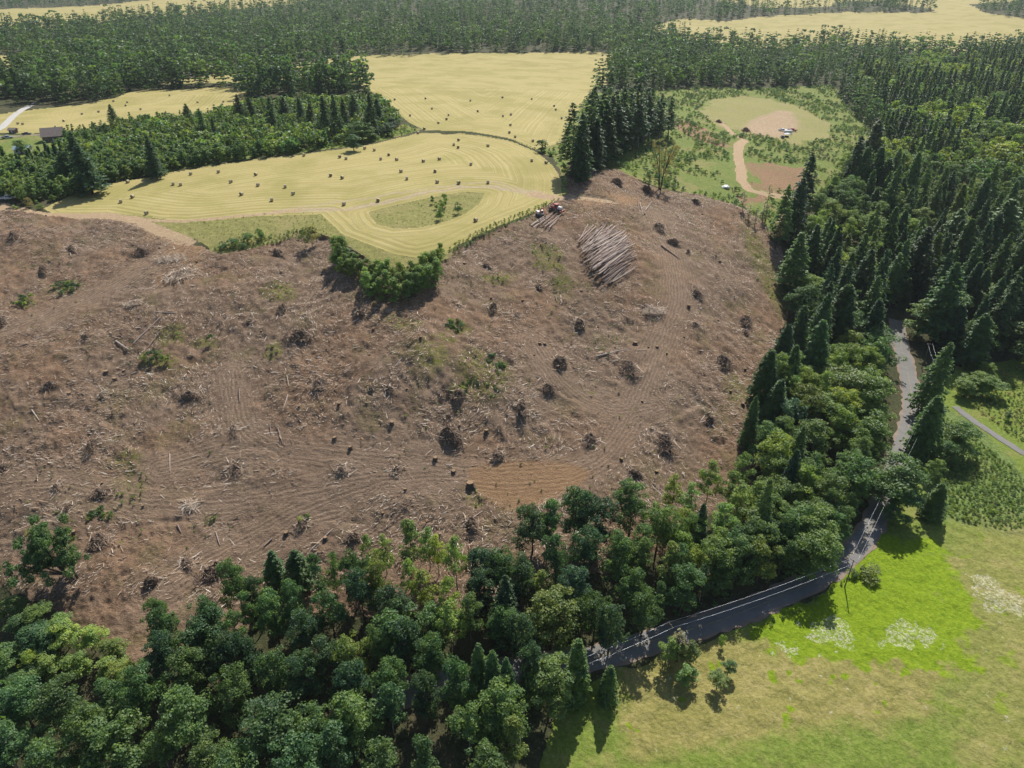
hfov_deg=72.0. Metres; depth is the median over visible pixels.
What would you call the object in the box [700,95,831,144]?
clearing
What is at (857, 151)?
conifer tree
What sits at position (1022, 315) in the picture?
conifer tree
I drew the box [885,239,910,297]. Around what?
conifer tree
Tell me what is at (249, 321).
slash pile
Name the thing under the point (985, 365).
broadleaf tree
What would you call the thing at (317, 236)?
bush
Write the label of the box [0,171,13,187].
young tree
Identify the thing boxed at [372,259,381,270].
sapling
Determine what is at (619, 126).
conifer tree
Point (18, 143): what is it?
broadleaf tree
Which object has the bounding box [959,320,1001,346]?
broadleaf tree
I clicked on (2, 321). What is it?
slash pile
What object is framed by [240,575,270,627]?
broadleaf tree
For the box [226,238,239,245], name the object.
bush
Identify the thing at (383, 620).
broadleaf tree
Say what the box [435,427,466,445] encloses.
slash pile
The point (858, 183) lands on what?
broadleaf tree
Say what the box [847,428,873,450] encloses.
broadleaf tree
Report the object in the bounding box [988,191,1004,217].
conifer tree
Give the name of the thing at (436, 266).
sapling
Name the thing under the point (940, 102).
forest
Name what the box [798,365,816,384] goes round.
broadleaf tree
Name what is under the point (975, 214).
conifer tree
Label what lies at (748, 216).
bare tree
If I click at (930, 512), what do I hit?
conifer tree
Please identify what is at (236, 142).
young tree
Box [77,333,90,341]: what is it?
slash pile
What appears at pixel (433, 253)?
sapling
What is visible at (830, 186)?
broadleaf tree
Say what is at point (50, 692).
broadleaf tree
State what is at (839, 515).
broadleaf tree
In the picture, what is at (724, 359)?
slash pile
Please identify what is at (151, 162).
conifer tree
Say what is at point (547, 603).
broadleaf tree
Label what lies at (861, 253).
conifer tree
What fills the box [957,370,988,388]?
broadleaf tree
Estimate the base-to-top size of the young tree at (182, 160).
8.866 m
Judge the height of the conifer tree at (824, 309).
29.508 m
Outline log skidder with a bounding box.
[548,202,564,212]
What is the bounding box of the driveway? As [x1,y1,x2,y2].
[0,102,35,129]
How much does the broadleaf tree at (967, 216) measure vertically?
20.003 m
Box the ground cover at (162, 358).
[0,190,786,594]
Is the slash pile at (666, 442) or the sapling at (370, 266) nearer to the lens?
the slash pile at (666, 442)
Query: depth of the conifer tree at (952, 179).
406.56 m
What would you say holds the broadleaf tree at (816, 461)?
on the forest floor
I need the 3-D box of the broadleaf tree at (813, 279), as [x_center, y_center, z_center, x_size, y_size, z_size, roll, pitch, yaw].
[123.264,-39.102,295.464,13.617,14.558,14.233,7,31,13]
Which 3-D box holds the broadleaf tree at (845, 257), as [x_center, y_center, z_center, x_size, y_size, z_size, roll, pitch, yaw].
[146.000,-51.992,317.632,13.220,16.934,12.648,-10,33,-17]
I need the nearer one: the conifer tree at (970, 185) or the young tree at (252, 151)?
the young tree at (252, 151)
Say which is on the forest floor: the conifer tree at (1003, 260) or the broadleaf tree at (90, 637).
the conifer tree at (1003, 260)
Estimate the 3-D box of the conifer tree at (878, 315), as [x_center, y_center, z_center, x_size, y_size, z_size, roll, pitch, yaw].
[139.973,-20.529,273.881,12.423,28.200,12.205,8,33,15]
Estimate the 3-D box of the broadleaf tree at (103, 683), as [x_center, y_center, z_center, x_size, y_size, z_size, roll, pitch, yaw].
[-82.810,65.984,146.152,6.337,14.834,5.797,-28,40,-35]
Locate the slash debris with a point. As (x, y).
(484, 407)
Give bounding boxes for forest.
[0,0,1023,126]
[0,40,1023,760]
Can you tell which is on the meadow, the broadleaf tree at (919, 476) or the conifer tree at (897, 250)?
the broadleaf tree at (919, 476)
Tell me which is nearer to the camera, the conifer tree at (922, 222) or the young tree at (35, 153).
the conifer tree at (922, 222)
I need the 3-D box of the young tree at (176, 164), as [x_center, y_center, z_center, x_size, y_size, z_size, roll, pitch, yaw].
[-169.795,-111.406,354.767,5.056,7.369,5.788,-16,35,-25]
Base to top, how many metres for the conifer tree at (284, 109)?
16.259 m
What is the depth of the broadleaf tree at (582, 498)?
182.93 m
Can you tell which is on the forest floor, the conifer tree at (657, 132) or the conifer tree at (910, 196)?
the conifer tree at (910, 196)
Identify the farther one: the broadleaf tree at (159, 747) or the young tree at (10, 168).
the young tree at (10, 168)
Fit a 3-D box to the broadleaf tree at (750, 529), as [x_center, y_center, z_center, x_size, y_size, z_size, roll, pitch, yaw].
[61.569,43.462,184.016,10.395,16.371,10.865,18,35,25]
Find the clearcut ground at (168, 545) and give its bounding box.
[0,165,791,671]
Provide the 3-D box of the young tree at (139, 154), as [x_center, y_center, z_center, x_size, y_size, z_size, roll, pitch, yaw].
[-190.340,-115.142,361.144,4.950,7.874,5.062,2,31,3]
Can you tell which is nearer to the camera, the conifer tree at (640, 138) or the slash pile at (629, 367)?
the slash pile at (629, 367)
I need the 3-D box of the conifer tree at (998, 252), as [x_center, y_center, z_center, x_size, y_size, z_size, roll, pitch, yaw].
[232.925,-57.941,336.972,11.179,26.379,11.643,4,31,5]
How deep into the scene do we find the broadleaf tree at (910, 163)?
446.64 m
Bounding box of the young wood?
[48,91,402,154]
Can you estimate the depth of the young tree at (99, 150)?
365.95 m
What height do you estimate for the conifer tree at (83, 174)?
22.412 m
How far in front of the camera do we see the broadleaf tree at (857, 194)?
389.92 m
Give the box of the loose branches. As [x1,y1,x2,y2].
[0,121,769,595]
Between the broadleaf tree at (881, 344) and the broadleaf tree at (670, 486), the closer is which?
the broadleaf tree at (670, 486)
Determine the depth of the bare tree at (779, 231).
316.89 m
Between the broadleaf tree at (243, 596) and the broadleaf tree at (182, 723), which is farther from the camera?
the broadleaf tree at (243, 596)
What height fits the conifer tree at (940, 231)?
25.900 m
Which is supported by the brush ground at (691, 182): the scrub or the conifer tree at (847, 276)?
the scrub
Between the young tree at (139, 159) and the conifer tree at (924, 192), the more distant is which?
the conifer tree at (924, 192)
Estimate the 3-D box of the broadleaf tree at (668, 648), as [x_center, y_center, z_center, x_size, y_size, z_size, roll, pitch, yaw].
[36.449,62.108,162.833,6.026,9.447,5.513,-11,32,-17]
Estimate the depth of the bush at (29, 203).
302.30 m
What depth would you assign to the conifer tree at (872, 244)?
310.06 m
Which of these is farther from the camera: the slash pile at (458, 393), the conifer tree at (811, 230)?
the conifer tree at (811, 230)
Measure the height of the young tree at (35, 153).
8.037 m
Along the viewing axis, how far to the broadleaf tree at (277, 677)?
148.88 m
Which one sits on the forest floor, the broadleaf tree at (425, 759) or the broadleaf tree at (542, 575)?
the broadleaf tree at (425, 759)
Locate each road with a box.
[0,120,790,244]
[371,319,919,713]
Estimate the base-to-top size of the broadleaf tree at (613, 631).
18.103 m
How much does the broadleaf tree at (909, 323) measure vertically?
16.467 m
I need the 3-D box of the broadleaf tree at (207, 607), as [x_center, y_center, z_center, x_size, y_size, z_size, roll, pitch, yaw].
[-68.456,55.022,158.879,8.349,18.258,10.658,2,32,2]
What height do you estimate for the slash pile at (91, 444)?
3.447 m
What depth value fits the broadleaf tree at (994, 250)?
347.08 m
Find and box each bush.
[11,186,27,202]
[22,197,32,205]
[33,203,44,208]
[216,241,229,248]
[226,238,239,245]
[237,242,246,249]
[240,232,253,240]
[254,228,265,237]
[298,230,308,246]
[303,225,316,247]
[313,229,320,239]
[436,207,444,219]
[437,199,445,211]
[442,193,447,204]
[453,202,462,210]
[535,139,547,150]
[561,164,566,172]
[718,634,727,647]
[845,568,860,578]
[859,562,881,586]
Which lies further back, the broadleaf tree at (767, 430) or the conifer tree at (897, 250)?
the conifer tree at (897, 250)
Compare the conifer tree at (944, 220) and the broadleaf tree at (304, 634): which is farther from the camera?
the conifer tree at (944, 220)
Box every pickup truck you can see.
[0,194,16,199]
[1,135,12,138]
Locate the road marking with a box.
[374,321,911,703]
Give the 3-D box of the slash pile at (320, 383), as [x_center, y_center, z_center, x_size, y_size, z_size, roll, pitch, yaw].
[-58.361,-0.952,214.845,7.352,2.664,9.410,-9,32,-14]
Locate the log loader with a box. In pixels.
[535,207,545,218]
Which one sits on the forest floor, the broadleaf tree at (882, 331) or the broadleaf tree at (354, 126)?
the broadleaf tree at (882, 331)
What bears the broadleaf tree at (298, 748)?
on the forest floor
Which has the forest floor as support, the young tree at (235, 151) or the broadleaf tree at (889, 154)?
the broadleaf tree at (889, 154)
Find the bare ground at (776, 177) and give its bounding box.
[675,120,804,207]
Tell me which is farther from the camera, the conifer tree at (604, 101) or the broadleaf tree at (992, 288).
the conifer tree at (604, 101)
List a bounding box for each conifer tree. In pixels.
[51,151,76,187]
[64,131,97,176]
[67,145,111,197]
[106,104,118,122]
[144,135,166,179]
[144,153,167,175]
[181,104,193,117]
[197,108,206,130]
[210,117,217,132]
[233,94,245,114]
[245,97,257,117]
[261,549,288,590]
[264,96,277,126]
[276,97,294,121]
[281,549,316,592]
[295,97,306,123]
[305,103,317,122]
[318,96,332,129]
[328,94,345,134]
[339,99,352,128]
[347,95,362,122]
[363,92,381,137]
[370,99,384,121]
[466,643,485,705]
[481,649,501,712]
[486,574,519,641]
[496,656,520,717]
[557,102,581,164]
[562,638,592,710]
[564,132,589,174]
[566,113,595,182]
[576,91,606,153]
[587,86,606,134]
[587,126,602,168]
[588,118,607,171]
[596,665,619,709]
[597,86,616,145]
[597,108,612,161]
[602,104,622,162]
[603,87,619,121]
[610,90,629,142]
[611,134,618,159]
[612,106,627,154]
[615,87,634,151]
[622,101,634,152]
[624,86,641,141]
[629,83,647,149]
[633,105,647,141]
[634,88,651,148]
[639,87,658,144]
[645,88,661,141]
[650,100,666,133]
[653,93,670,138]
[664,96,679,139]
[691,502,708,559]
[737,395,759,450]
[746,349,780,408]
[748,477,774,523]
[757,378,786,429]
[761,324,794,377]
[767,184,793,243]
[773,232,810,292]
[779,177,811,244]
[779,448,800,503]
[780,344,801,398]
[785,425,808,471]
[790,153,817,211]
[792,295,807,339]
[792,305,810,362]
[795,224,824,276]
[800,319,830,386]
[804,226,814,245]
[804,293,832,349]
[808,263,835,322]
[808,281,835,341]
[814,246,842,303]
[816,220,836,271]
[816,225,843,294]
[818,216,832,264]
[829,284,859,346]
[833,261,856,311]
[835,252,856,290]
[840,233,852,273]
[842,136,865,180]
[851,249,877,315]
[852,146,872,187]
[852,203,882,251]
[852,233,868,289]
[856,275,883,332]
[857,298,885,361]
[860,169,876,211]
[862,119,886,158]
[862,188,879,215]
[863,146,885,186]
[865,249,890,315]
[866,241,877,268]
[867,230,878,258]
[875,157,893,199]
[875,206,899,265]
[878,171,892,200]
[882,165,903,219]
[882,249,891,271]
[884,253,903,305]
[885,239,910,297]
[888,209,909,248]
[890,242,903,261]
[891,153,905,195]
[891,228,908,256]
[893,148,902,172]
[894,278,912,308]
[896,177,907,210]
[898,187,915,219]
[898,226,937,297]
[899,395,945,460]
[902,151,922,197]
[904,342,954,416]
[904,412,935,462]
[906,227,922,271]
[907,217,926,248]
[909,189,918,216]
[910,194,922,217]
[911,262,969,343]
[915,162,932,199]
[915,483,948,524]
[916,232,943,291]
[918,250,954,304]
[919,186,926,201]
[921,195,928,206]
[927,219,942,243]
[928,167,949,216]
[928,179,947,220]
[928,184,942,227]
[930,162,944,191]
[930,225,944,254]
[932,206,948,236]
[933,208,974,249]
[935,304,967,354]
[939,233,952,273]
[940,191,951,215]
[942,171,956,208]
[944,219,965,248]
[944,248,959,281]
[945,184,966,231]
[947,188,968,213]
[947,237,957,252]
[948,313,993,371]
[952,218,978,274]
[955,258,964,278]
[956,241,984,288]
[959,261,983,318]
[966,173,976,204]
[966,267,992,323]
[967,176,991,227]
[967,219,993,271]
[969,277,1006,322]
[971,197,990,231]
[971,207,979,223]
[971,295,990,320]
[973,163,1000,207]
[982,199,1023,246]
[982,211,1004,270]
[984,236,1008,275]
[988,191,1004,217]
[988,232,1013,289]
[988,276,1023,354]
[992,291,1023,347]
[994,240,1023,282]
[996,266,1012,288]
[998,265,1023,322]
[1003,180,1020,219]
[1003,303,1023,339]
[1006,234,1023,262]
[1012,207,1022,240]
[1018,206,1023,230]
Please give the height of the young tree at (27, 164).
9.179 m
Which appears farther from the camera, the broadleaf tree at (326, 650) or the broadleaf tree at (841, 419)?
the broadleaf tree at (841, 419)
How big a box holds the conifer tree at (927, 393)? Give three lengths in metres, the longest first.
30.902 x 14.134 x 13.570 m
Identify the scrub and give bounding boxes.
[11,84,1023,638]
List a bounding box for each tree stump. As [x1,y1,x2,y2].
[284,530,288,536]
[466,480,475,490]
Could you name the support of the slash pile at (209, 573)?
on the clearcut ground at (168, 545)
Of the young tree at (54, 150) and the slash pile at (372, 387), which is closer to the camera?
the slash pile at (372, 387)
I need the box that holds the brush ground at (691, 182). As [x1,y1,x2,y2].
[0,85,872,233]
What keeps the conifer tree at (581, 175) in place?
on the clearcut ground at (168, 545)
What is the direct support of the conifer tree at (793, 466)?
on the forest floor
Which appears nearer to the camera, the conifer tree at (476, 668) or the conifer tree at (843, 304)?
the conifer tree at (476, 668)
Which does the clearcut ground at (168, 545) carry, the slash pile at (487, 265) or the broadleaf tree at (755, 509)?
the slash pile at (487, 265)
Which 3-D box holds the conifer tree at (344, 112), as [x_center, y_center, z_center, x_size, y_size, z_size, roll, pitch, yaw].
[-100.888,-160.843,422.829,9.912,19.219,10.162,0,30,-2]
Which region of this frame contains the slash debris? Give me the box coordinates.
[0,167,788,606]
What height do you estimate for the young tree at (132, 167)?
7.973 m
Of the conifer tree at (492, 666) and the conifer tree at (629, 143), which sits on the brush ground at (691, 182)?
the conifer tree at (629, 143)
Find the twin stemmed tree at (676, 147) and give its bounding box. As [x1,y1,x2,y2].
[650,139,680,189]
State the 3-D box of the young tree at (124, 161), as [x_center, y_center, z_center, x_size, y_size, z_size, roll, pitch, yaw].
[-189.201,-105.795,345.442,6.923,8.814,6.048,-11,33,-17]
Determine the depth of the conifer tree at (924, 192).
407.24 m
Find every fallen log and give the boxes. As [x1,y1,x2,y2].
[133,315,161,343]
[312,520,341,548]
[597,348,628,356]
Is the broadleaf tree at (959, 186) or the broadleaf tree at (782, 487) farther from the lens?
the broadleaf tree at (959, 186)
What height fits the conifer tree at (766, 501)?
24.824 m
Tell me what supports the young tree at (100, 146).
on the forest floor
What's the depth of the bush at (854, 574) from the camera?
185.95 m
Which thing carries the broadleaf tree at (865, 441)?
on the forest floor
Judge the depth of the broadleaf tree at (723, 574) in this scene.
175.57 m
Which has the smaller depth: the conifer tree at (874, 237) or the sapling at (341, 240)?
the sapling at (341, 240)
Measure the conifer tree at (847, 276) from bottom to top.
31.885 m
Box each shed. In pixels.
[7,128,17,132]
[12,145,32,153]
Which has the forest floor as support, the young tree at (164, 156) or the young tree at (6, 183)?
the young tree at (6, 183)
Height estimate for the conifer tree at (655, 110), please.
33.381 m
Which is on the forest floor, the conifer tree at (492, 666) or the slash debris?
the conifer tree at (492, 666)
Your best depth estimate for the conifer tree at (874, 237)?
326.32 m
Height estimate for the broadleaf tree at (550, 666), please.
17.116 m
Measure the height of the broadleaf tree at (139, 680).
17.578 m
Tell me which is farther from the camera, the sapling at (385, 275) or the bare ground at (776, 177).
the bare ground at (776, 177)
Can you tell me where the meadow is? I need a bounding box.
[540,356,1023,767]
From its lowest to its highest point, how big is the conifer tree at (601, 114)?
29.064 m
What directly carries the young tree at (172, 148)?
on the forest floor
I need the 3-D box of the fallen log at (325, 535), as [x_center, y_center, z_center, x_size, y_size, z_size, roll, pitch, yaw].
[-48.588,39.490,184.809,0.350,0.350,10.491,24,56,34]
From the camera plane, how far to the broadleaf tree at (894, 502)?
200.69 m
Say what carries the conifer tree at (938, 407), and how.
on the meadow
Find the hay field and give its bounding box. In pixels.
[0,0,1023,257]
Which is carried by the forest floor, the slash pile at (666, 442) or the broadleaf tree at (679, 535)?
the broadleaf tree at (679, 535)
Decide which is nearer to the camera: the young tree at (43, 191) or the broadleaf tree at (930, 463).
the broadleaf tree at (930, 463)
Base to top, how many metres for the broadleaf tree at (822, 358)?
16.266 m
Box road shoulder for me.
[371,318,920,710]
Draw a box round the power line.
[676,562,856,626]
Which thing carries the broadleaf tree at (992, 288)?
on the forest floor
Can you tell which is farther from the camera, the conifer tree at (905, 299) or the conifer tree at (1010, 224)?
the conifer tree at (1010, 224)
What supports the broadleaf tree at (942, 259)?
on the forest floor
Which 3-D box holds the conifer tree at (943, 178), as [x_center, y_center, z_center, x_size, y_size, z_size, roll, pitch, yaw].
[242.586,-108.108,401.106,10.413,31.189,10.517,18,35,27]
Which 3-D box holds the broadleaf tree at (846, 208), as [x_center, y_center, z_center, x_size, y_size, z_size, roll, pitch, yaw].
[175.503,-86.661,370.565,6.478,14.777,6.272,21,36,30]
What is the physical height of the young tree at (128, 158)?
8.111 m
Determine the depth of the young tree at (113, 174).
337.82 m
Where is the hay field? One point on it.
(450, 84)
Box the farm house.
[39,126,62,142]
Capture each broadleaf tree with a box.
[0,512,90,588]
[0,595,28,621]
[0,641,38,680]
[0,674,41,733]
[0,721,34,767]
[2,612,33,641]
[4,663,41,699]
[11,139,31,150]
[14,618,63,656]
[17,647,43,668]
[18,599,52,625]
[21,727,85,767]
[29,672,83,740]
[30,651,64,681]
[42,611,73,641]
[47,617,81,649]
[55,649,92,679]
[60,700,122,763]
[71,623,109,651]
[78,698,163,767]
[92,677,125,709]
[93,636,130,661]
[93,653,129,682]
[104,660,137,696]
[109,658,166,719]
[139,597,168,642]
[140,629,182,686]
[144,606,182,655]
[144,730,176,767]
[155,683,218,750]
[160,643,208,699]
[176,609,225,674]
[186,729,229,767]
[187,594,229,647]
[196,630,239,682]
[208,660,252,729]
[208,736,263,767]
[215,557,250,609]
[223,608,247,639]
[224,632,262,685]
[236,590,258,643]
[238,689,310,757]
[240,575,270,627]
[253,644,299,699]
[254,586,294,644]
[266,729,323,767]
[280,578,313,622]
[283,647,326,701]
[284,607,321,651]
[291,699,340,761]
[305,633,343,686]
[306,553,327,592]
[310,586,349,642]
[314,718,359,767]
[324,550,344,603]
[326,657,372,714]
[328,689,385,751]
[330,629,371,678]
[337,548,369,603]
[340,566,379,622]
[343,134,362,150]
[344,121,374,141]
[358,558,391,610]
[359,534,376,563]
[360,735,398,767]
[363,127,376,139]
[365,623,390,666]
[368,655,409,707]
[370,598,425,654]
[370,681,407,734]
[372,584,411,627]
[374,533,395,573]
[379,122,396,133]
[384,116,401,124]
[391,616,431,670]
[398,519,422,575]
[399,558,419,601]
[409,568,438,605]
[410,668,448,720]
[410,733,440,767]
[412,600,458,649]
[412,630,451,681]
[418,526,436,569]
[427,533,447,574]
[432,598,469,654]
[437,575,460,627]
[441,535,469,590]
[441,655,477,710]
[445,700,482,749]
[458,591,483,648]
[460,566,496,618]
[464,547,505,592]
[464,736,509,767]
[475,674,530,748]
[484,602,519,653]
[486,545,518,600]
[498,713,529,767]
[506,611,542,663]
[509,550,537,604]
[511,502,550,553]
[518,639,550,692]
[522,651,575,721]
[524,583,580,652]
[532,569,554,603]
[536,498,562,546]
[540,533,572,584]
[556,485,594,534]
[556,564,591,620]
[568,522,605,568]
[574,588,612,642]
[576,493,619,543]
[592,603,630,652]
[599,528,634,583]
[610,564,645,615]
[612,477,652,534]
[621,581,664,636]
[623,522,658,566]
[629,536,654,583]
[643,500,681,554]
[653,540,682,583]
[653,580,666,614]
[658,636,682,665]
[659,562,706,615]
[661,473,682,506]
[661,523,695,566]
[671,543,693,579]
[672,507,694,532]
[673,662,700,686]
[675,481,700,513]
[678,512,707,552]
[678,639,701,664]
[680,544,706,578]
[692,563,713,604]
[697,459,722,502]
[698,533,735,581]
[701,564,732,597]
[703,526,732,561]
[707,668,729,689]
[710,502,740,532]
[715,533,759,585]
[716,470,744,514]
[719,659,737,675]
[724,527,753,575]
[728,483,757,522]
[731,521,770,571]
[732,451,756,484]
[735,505,767,532]
[740,480,766,509]
[744,534,783,582]
[747,420,783,463]
[747,512,781,568]
[752,473,802,518]
[752,492,790,519]
[753,428,798,471]
[754,450,791,481]
[765,520,781,549]
[768,510,800,547]
[771,535,801,575]
[773,500,819,545]
[774,398,814,447]
[774,527,801,568]
[775,415,799,448]
[776,349,810,378]
[776,351,794,386]
[782,283,821,317]
[783,375,801,402]
[787,528,844,580]
[788,381,828,424]
[788,463,822,510]
[789,274,824,298]
[793,525,811,552]
[794,451,824,493]
[797,366,821,399]
[797,418,839,465]
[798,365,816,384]
[798,496,834,536]
[799,502,840,555]
[804,214,824,236]
[805,193,827,214]
[805,354,833,387]
[808,391,847,440]
[808,467,851,505]
[814,363,878,408]
[815,370,834,394]
[816,187,829,200]
[816,210,826,225]
[818,198,840,211]
[818,200,842,225]
[819,488,837,508]
[822,452,878,503]
[823,403,857,450]
[825,172,838,186]
[825,184,835,201]
[825,350,854,385]
[826,175,839,197]
[826,507,848,542]
[828,182,851,207]
[828,343,849,365]
[828,500,856,536]
[829,204,846,224]
[829,386,862,426]
[829,448,869,487]
[830,342,869,379]
[832,408,893,453]
[833,327,864,347]
[834,152,856,174]
[834,179,853,203]
[834,189,858,223]
[835,172,843,182]
[839,246,861,282]
[840,209,862,236]
[840,217,859,242]
[841,205,851,223]
[841,251,848,272]
[844,364,872,385]
[844,491,858,513]
[846,367,898,421]
[847,175,861,180]
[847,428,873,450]
[848,143,866,151]
[849,179,866,204]
[849,188,860,207]
[850,436,873,467]
[851,214,882,240]
[851,335,894,371]
[851,345,885,377]
[851,391,875,423]
[852,197,865,213]
[852,310,865,341]
[854,194,872,215]
[854,288,862,312]
[854,323,908,366]
[856,263,882,296]
[858,187,869,201]
[860,474,876,498]
[862,212,889,232]
[863,237,883,256]
[867,447,880,469]
[867,450,932,509]
[868,200,890,218]
[871,186,884,199]
[871,470,894,499]
[873,479,925,522]
[880,151,894,167]
[883,185,905,213]
[883,278,892,298]
[892,147,908,163]
[895,214,910,228]
[897,180,929,201]
[897,203,911,220]
[902,151,912,173]
[902,299,942,336]
[903,158,924,174]
[904,154,928,177]
[906,218,920,244]
[912,207,936,232]
[922,153,931,171]
[923,458,948,486]
[924,160,941,181]
[928,180,941,197]
[931,175,941,188]
[933,254,948,275]
[933,439,961,463]
[938,161,960,183]
[938,290,975,321]
[940,420,984,458]
[942,212,971,232]
[953,172,961,187]
[953,378,981,396]
[954,183,962,197]
[956,169,972,189]
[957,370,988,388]
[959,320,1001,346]
[967,182,982,201]
[973,172,982,182]
[977,374,1011,397]
[978,361,998,377]
[982,282,1006,299]
[985,245,998,264]
[988,191,1002,211]
[990,182,1002,202]
[999,181,1011,199]
[999,321,1023,360]
[1004,411,1012,418]
[1007,243,1015,256]
[1010,175,1023,200]
[1012,190,1023,211]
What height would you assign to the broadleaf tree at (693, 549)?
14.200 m
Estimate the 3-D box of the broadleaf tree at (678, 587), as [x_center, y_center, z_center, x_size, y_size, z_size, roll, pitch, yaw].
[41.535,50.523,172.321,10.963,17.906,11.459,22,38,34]
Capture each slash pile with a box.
[0,317,8,326]
[0,461,10,473]
[4,231,19,239]
[37,266,49,273]
[40,381,57,389]
[52,483,60,490]
[62,503,73,510]
[67,245,76,251]
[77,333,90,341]
[81,438,98,459]
[83,486,115,498]
[84,531,115,552]
[98,393,106,397]
[122,298,143,306]
[126,247,153,258]
[139,574,160,589]
[152,253,187,262]
[161,264,202,284]
[173,390,201,402]
[181,501,198,510]
[181,556,195,568]
[192,559,238,585]
[228,425,239,435]
[230,461,244,472]
[241,318,252,323]
[271,248,285,256]
[276,303,288,315]
[281,327,315,343]
[295,519,308,531]
[310,377,331,390]
[335,466,347,473]
[342,531,361,540]
[353,304,369,314]
[368,385,376,390]
[384,385,396,392]
[388,466,401,475]
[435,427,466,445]
[451,389,465,399]
[466,517,480,530]
[481,262,493,268]
[487,302,498,313]
[489,450,505,460]
[516,400,529,417]
[538,383,559,393]
[550,355,570,368]
[574,318,586,328]
[580,431,598,446]
[609,178,624,184]
[618,360,641,376]
[626,468,642,477]
[637,185,654,194]
[641,306,667,315]
[653,222,669,231]
[654,432,680,452]
[664,238,682,244]
[690,321,700,328]
[691,198,701,204]
[691,289,704,298]
[703,415,717,425]
[715,354,738,363]
[717,362,734,372]
[737,315,754,326]
[741,127,750,131]
[741,328,751,335]
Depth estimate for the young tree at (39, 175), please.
321.35 m
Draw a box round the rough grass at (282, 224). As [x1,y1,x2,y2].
[123,192,484,269]
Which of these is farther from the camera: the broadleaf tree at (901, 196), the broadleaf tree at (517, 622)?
the broadleaf tree at (901, 196)
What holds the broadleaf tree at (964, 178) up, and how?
on the forest floor
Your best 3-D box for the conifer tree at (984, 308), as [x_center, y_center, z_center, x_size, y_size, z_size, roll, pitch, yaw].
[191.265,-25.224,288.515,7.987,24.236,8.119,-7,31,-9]
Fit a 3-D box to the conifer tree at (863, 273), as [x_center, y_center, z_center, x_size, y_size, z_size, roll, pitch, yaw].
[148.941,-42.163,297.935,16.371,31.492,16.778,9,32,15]
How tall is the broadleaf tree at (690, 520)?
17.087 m
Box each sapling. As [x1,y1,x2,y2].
[328,246,339,262]
[328,251,338,268]
[329,235,336,246]
[332,235,347,247]
[334,242,344,263]
[336,257,347,274]
[341,253,350,271]
[342,248,354,257]
[344,259,357,275]
[347,258,361,276]
[350,253,361,262]
[356,261,366,279]
[359,271,375,296]
[362,257,370,265]
[367,263,375,279]
[369,272,382,289]
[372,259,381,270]
[373,262,389,283]
[374,276,387,299]
[381,269,393,293]
[382,258,392,276]
[385,277,403,301]
[387,267,397,286]
[394,261,405,271]
[394,272,401,293]
[400,269,409,287]
[401,272,418,296]
[401,279,412,300]
[406,260,416,271]
[411,265,428,289]
[412,272,424,294]
[417,255,429,267]
[418,251,432,263]
[421,265,436,290]
[425,263,436,282]
[426,250,438,262]
[432,260,444,283]
[435,248,442,261]
[436,242,445,262]
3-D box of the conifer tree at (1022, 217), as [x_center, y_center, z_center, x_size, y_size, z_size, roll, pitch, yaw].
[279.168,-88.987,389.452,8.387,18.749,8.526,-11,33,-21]
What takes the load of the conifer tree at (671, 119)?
on the brush ground at (691, 182)
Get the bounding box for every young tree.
[0,146,7,157]
[0,159,5,167]
[0,168,11,176]
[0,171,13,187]
[0,180,14,198]
[0,182,7,196]
[5,163,19,175]
[6,153,14,160]
[12,159,22,173]
[12,179,25,187]
[12,183,28,200]
[17,174,28,191]
[22,179,40,199]
[23,161,37,170]
[23,172,35,185]
[24,149,30,158]
[26,148,35,159]
[26,163,36,178]
[32,149,38,157]
[33,168,46,177]
[34,156,41,162]
[34,172,42,182]
[34,177,42,189]
[36,161,46,170]
[37,176,54,196]
[37,185,49,198]
[42,141,47,156]
[43,169,55,187]
[44,165,54,173]
[46,145,52,159]
[51,141,57,155]
[51,180,61,195]
[52,183,63,198]
[55,174,69,192]
[61,181,72,195]
[94,153,103,164]
[95,148,104,154]
[97,144,108,149]
[98,166,108,181]
[102,156,111,161]
[103,150,112,157]
[103,161,118,179]
[106,166,118,180]
[108,158,118,171]
[110,143,119,153]
[111,154,121,169]
[118,159,132,173]
[121,153,132,158]
[121,165,131,178]
[124,147,136,157]
[126,156,131,170]
[128,158,138,171]
[133,156,146,174]
[133,162,141,175]
[135,151,144,158]
[136,145,145,151]
[141,160,147,173]
[157,155,168,168]
[158,146,171,153]
[160,153,168,167]
[165,151,171,166]
[167,145,177,155]
[167,152,178,164]
[169,155,180,169]
[176,149,188,166]
[180,143,188,158]
[186,144,197,154]
[186,155,194,165]
[187,146,198,158]
[191,150,202,165]
[197,142,209,155]
[200,148,213,163]
[210,143,224,160]
[215,147,225,161]
[224,147,231,159]
[229,144,242,159]
[234,140,241,156]
[238,142,249,158]
[249,145,257,157]
[253,139,263,155]
[263,139,274,155]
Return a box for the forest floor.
[0,0,1023,767]
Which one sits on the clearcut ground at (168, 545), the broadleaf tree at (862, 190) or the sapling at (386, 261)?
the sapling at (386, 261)
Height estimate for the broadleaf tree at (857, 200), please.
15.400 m
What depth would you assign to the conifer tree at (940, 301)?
284.00 m
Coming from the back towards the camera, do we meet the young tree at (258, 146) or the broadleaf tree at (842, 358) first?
the young tree at (258, 146)
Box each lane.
[0,134,39,137]
[953,406,1023,454]
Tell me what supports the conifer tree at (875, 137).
on the forest floor
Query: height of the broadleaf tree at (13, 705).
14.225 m
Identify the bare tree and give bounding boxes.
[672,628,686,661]
[739,192,748,209]
[746,205,752,217]
[753,211,759,226]
[758,203,767,221]
[762,185,772,222]
[772,214,785,248]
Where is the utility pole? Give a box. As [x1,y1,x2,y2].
[844,559,855,586]
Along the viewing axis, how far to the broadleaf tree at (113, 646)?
156.31 m
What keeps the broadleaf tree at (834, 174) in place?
on the forest floor

